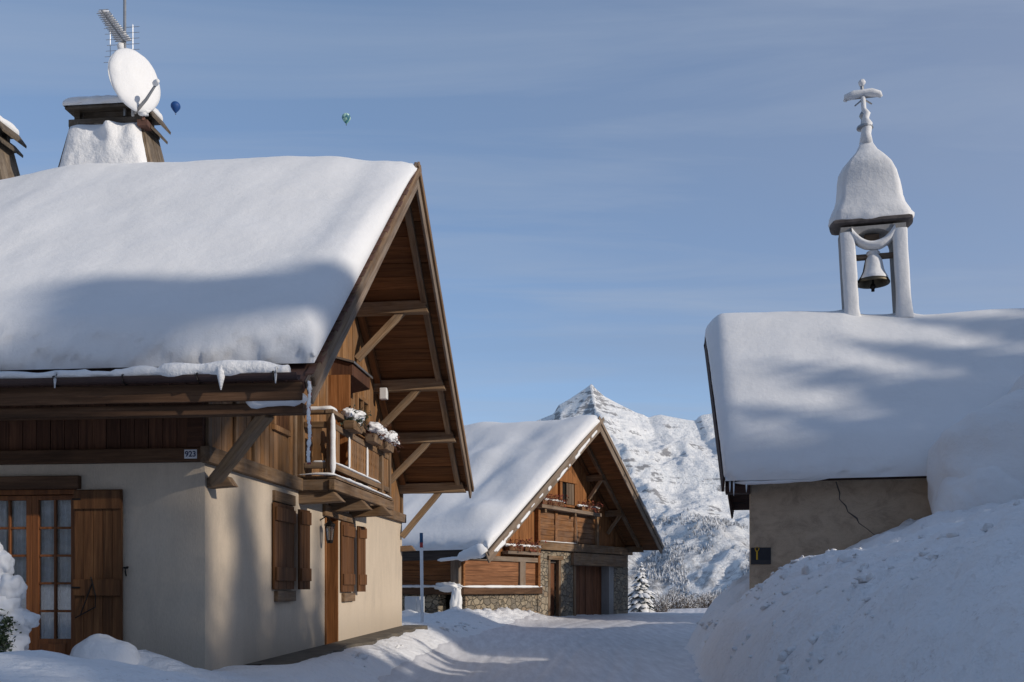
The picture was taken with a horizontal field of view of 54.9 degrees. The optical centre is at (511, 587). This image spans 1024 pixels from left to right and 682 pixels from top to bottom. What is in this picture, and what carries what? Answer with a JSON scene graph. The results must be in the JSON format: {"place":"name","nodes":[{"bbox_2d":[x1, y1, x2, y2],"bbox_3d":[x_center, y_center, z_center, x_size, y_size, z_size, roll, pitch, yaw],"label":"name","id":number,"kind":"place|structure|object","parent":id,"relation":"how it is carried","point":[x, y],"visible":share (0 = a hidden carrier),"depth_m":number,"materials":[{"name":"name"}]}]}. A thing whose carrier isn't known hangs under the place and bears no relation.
{"place":"outdoors","nodes":[
{"label":"outdoors","id":0,"kind":"place"},
{"bbox_2d":[171,101,180,114],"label":"hot air balloon","id":1,"kind":"object","parent":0,"point":[175,106],"visible":1,"depth_m":1894.38,"materials":[{"name":"fabric"}]},
{"bbox_2d":[342,113,350,123],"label":"hot air balloon","id":2,"kind":"object","parent":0,"point":[346,117],"visible":1,"depth_m":2094.15,"materials":[{"name":"fabric"}]},
{"bbox_2d":[0,498,1023,681],"bbox_3d":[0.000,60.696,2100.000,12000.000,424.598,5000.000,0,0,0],"label":"snow ground","id":3,"kind":"structure","parent":0,"point":[954,612],"depth_m":9.94,"materials":[{"name":"white snow"}]},
{"bbox_2d":[0,543,40,652],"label":"snowy bush","id":4,"kind":"object","parent":3,"relation":"on","point":[18,622],"visible":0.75,"depth_m":10.29,"materials":[{"name":"white snow"}]},
{"bbox_2d":[70,634,139,664],"bbox_3d":[-4.546,0.819,11.000,0.815,0.608,0.640,0,0,0],"label":"snow mound","id":5,"kind":"object","parent":3,"relation":"on","point":[101,646],"visible":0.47,"depth_m":10.81,"materials":[{"name":"white snow"}]},
{"bbox_2d":[0,95,473,670],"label":"chalet","id":6,"kind":"object","parent":3,"relation":"on","point":[158,315],"visible":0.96,"depth_m":12.94,"materials":[{"name":"brown tile"}]},
{"bbox_2d":[0,490,74,655],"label":"glazed door","id":7,"kind":"structure","parent":6,"relation":"in","point":[27,527],"depth_m":12.36,"materials":[{"name":"brown wood"}]},
{"bbox_2d":[97,0,138,116],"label":"aerial","id":8,"kind":"object","parent":6,"relation":"attached to","point":[121,37],"visible":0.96,"depth_m":17.24,"materials":[{"name":"grey metal"}]},
{"bbox_2d":[108,48,160,130],"bbox_3d":[-6.395,-8.674,16.993,0.900,1.269,0.781,0,0,0],"label":"satellite dish","id":9,"kind":"object","parent":6,"relation":"attached to","point":[134,79],"visible":1,"depth_m":16.89,"materials":[{"name":"grey metal"}]},
{"bbox_2d":[184,449,196,458],"bbox_3d":[-3.887,-1.615,11.925,0.160,0.110,0.012,0,0,6],"label":"house number plate","id":10,"kind":"object","parent":6,"relation":"attached to","point":[190,453],"visible":1,"depth_m":11.92,"materials":[{"name":"white metal"}]},
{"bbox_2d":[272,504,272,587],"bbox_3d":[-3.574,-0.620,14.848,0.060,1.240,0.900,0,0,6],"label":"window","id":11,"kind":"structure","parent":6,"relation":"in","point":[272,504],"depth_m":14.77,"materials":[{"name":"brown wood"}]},
{"bbox_2d":[272,416,291,436],"bbox_3d":[-3.431,-2.640,14.707,0.050,0.680,0.750,0,0,6],"label":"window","id":12,"kind":"structure","parent":6,"relation":"in","point":[281,424],"depth_m":14.74,"materials":[{"name":"brown wood"}]},
{"bbox_2d":[306,381,311,463],"bbox_3d":[-2.200,-1.792,10.705,0.066,0.909,0.071,0,0,0],"label":"icicle","id":13,"kind":"object","parent":6,"relation":"hanging from","point":[308,404],"visible":1,"depth_m":10.69,"materials":[{"name":"white ice"}]},
{"bbox_2d":[329,369,352,479],"bbox_3d":[-3.099,-2.830,17.926,0.050,2.140,1.420,0,0,6],"label":"balcony door","id":14,"kind":"structure","parent":6,"relation":"in","point":[351,395],"depth_m":18.51,"materials":[{"name":"brown wood"}]},
{"bbox_2d":[337,405,371,433],"bbox_3d":[-2.617,-2.777,16.393,0.640,0.394,0.964,0,0,6],"label":"balcony planter","id":15,"kind":"object","parent":6,"relation":"attached to","point":[353,421],"visible":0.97,"depth_m":16.13,"materials":[{"name":"brown wood"}]},
{"bbox_2d":[355,393,369,438],"bbox_3d":[-2.946,-3.350,19.423,0.054,0.800,0.930,0,0,6],"label":"window","id":16,"kind":"structure","parent":6,"relation":"in","point":[360,402],"depth_m":19.39,"materials":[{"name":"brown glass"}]},
{"bbox_2d":[361,422,395,445],"bbox_3d":[-2.463,-2.777,17.674,0.701,0.395,0.974,0,0,6],"label":"balcony planter","id":17,"kind":"object","parent":6,"relation":"attached to","point":[376,434],"visible":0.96,"depth_m":17.47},
{"bbox_2d":[376,430,403,452],"bbox_3d":[-2.388,-2.785,18.657,0.585,0.411,0.967,0,0,6],"label":"balcony planter","id":18,"kind":"object","parent":6,"relation":"attached to","point":[390,442],"visible":0.66,"depth_m":18.51,"materials":[{"name":"brown wood"}]},
{"bbox_2d":[249,625,427,664],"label":"terrace path","id":19,"kind":"structure","parent":3,"relation":"on","point":[329,648],"depth_m":16.75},
{"bbox_2d":[405,596,420,611],"bbox_3d":[-3.571,0.740,36.511,0.830,0.820,0.295,0,0,32],"label":"utility box","id":20,"kind":"object","parent":3,"relation":"on","point":[412,603],"visible":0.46,"depth_m":36.38,"materials":[{"name":"white paint"}]},
{"bbox_2d":[405,598,415,610],"bbox_3d":[-3.743,0.690,36.454,0.520,0.600,0.013,0,0,32],"label":"door","id":21,"kind":"structure","parent":20,"relation":"in","point":[410,603],"depth_m":36.45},
{"bbox_2d":[420,533,423,621],"bbox_3d":[-2.515,-0.107,27.500,0.127,2.833,0.096,0,0,0],"label":"marker pole","id":22,"kind":"object","parent":3,"relation":"on","point":[421,580],"visible":0.9,"depth_m":27.46,"materials":[{"name":"white paint"}]},
{"bbox_2d":[402,415,663,615],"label":"barn","id":23,"kind":"structure","parent":3,"relation":"on","point":[578,564],"depth_m":40.92,"materials":[{"name":"stone"}]},
{"bbox_2d":[504,537,530,551],"bbox_3d":[0.157,-1.731,39.232,0.670,0.685,1.456,0,0,32],"label":"flower box","id":24,"kind":"object","parent":23,"relation":"on","point":[511,546],"visible":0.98,"depth_m":39.11,"materials":[{"name":"brown wood"}]},
{"bbox_2d":[523,538,546,552],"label":"flower box","id":25,"kind":"object","parent":23,"relation":"on","point":[527,547],"visible":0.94,"depth_m":40.23,"materials":[{"name":"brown wood"}]},
{"bbox_2d":[550,563,553,615],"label":"side door","id":26,"kind":"structure","parent":23,"relation":"in","point":[552,564],"depth_m":42.66,"materials":[{"name":"brown wood"}]},
{"bbox_2d":[540,493,568,506],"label":"flower box","id":27,"kind":"object","parent":23,"relation":"attached to","point":[547,500],"visible":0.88,"depth_m":41.58,"materials":[{"name":"brown wood"}]},
{"bbox_2d":[558,469,577,507],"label":"loft window","id":28,"kind":"structure","parent":23,"relation":"in","point":[569,488],"depth_m":43.27,"materials":[{"name":"brown wood"}]},
{"bbox_2d":[576,566,600,614],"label":"barn door","id":29,"kind":"structure","parent":23,"relation":"in","point":[588,578],"depth_m":45.88,"materials":[{"name":"brown wood"}]},
{"bbox_2d":[577,500,602,512],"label":"flower box","id":30,"kind":"object","parent":23,"relation":"attached to","point":[583,506],"visible":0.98,"depth_m":44.23,"materials":[{"name":"brown wood"}]},
{"bbox_2d":[628,562,655,611],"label":"snowy spruce","id":31,"kind":"object","parent":3,"relation":"on","point":[640,601],"visible":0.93,"depth_m":53.69,"materials":[{"name":"white plant"}]},
{"bbox_2d":[650,595,677,611],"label":"bare shrub","id":32,"kind":"object","parent":3,"relation":"on","point":[663,605],"visible":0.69,"depth_m":58.65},
{"bbox_2d":[656,587,690,608],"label":"bare shrub","id":33,"kind":"object","parent":3,"relation":"on","point":[672,595],"visible":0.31,"depth_m":64.84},
{"bbox_2d":[670,594,708,608],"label":"bare shrub","id":34,"kind":"object","parent":3,"relation":"on","point":[682,603],"visible":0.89,"depth_m":61.65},
{"bbox_2d":[680,591,715,607],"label":"bare shrub","id":35,"kind":"object","parent":3,"relation":"on","point":[692,599],"visible":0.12,"depth_m":66.79,"materials":[{"name":"grey plant"}]},
{"bbox_2d":[689,592,720,607],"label":"bare shrub","id":36,"kind":"object","parent":3,"relation":"on","point":[709,601],"visible":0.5,"depth_m":62.83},
{"bbox_2d":[704,79,1023,589],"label":"chapel","id":37,"kind":"structure","parent":3,"relation":"on","point":[830,427],"depth_m":21.71,"materials":[{"name":"white tile"}]},
{"bbox_2d":[751,547,770,563],"bbox_3d":[5.355,-0.691,21.217,0.420,0.381,0.044,0,0,14],"label":"trail sign","id":38,"kind":"object","parent":37,"relation":"attached to","point":[760,555],"visible":1,"depth_m":21.22,"materials":[{"name":"blue metal"}]},
{"bbox_2d":[858,249,889,291],"bbox_3d":[8.877,-7.791,24.250,0.800,1.022,0.800,0,0,14],"label":"church bell","id":39,"kind":"object","parent":37,"relation":"hanging from","point":[874,275],"visible":0.99,"depth_m":24.05,"materials":[{"name":"white metal"}]},
{"bbox_2d":[927,373,1023,513],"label":"snow drift","id":40,"kind":"object","parent":3,"relation":"on","point":[975,458],"visible":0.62,"depth_m":18.51,"materials":[{"name":"white snow"}]},
{"bbox_2d":[0,0,1023,424],"label":"sky","id":41,"kind":"structure","parent":0,"point":[605,181],"materials":[{"name":"blue"}]},
{"bbox_2d":[378,608,706,681],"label":"road","id":42,"kind":"structure","parent":0,"point":[634,647],"depth_m":22.73,"materials":[{"name":"white snow"}]},
{"bbox_2d":[537,384,748,607],"bbox_3d":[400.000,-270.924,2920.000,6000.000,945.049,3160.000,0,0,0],"label":"mountain","id":43,"kind":"structure","parent":0,"point":[671,465],"depth_m":2841.57,"materials":[{"name":"white snow"}]},
{"bbox_2d":[628,508,748,606],"bbox_3d":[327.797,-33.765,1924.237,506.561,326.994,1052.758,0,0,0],"label":"forest","id":44,"kind":"object","parent":43,"relation":"on","point":[668,562],"visible":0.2,"depth_m":2128.91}
]}

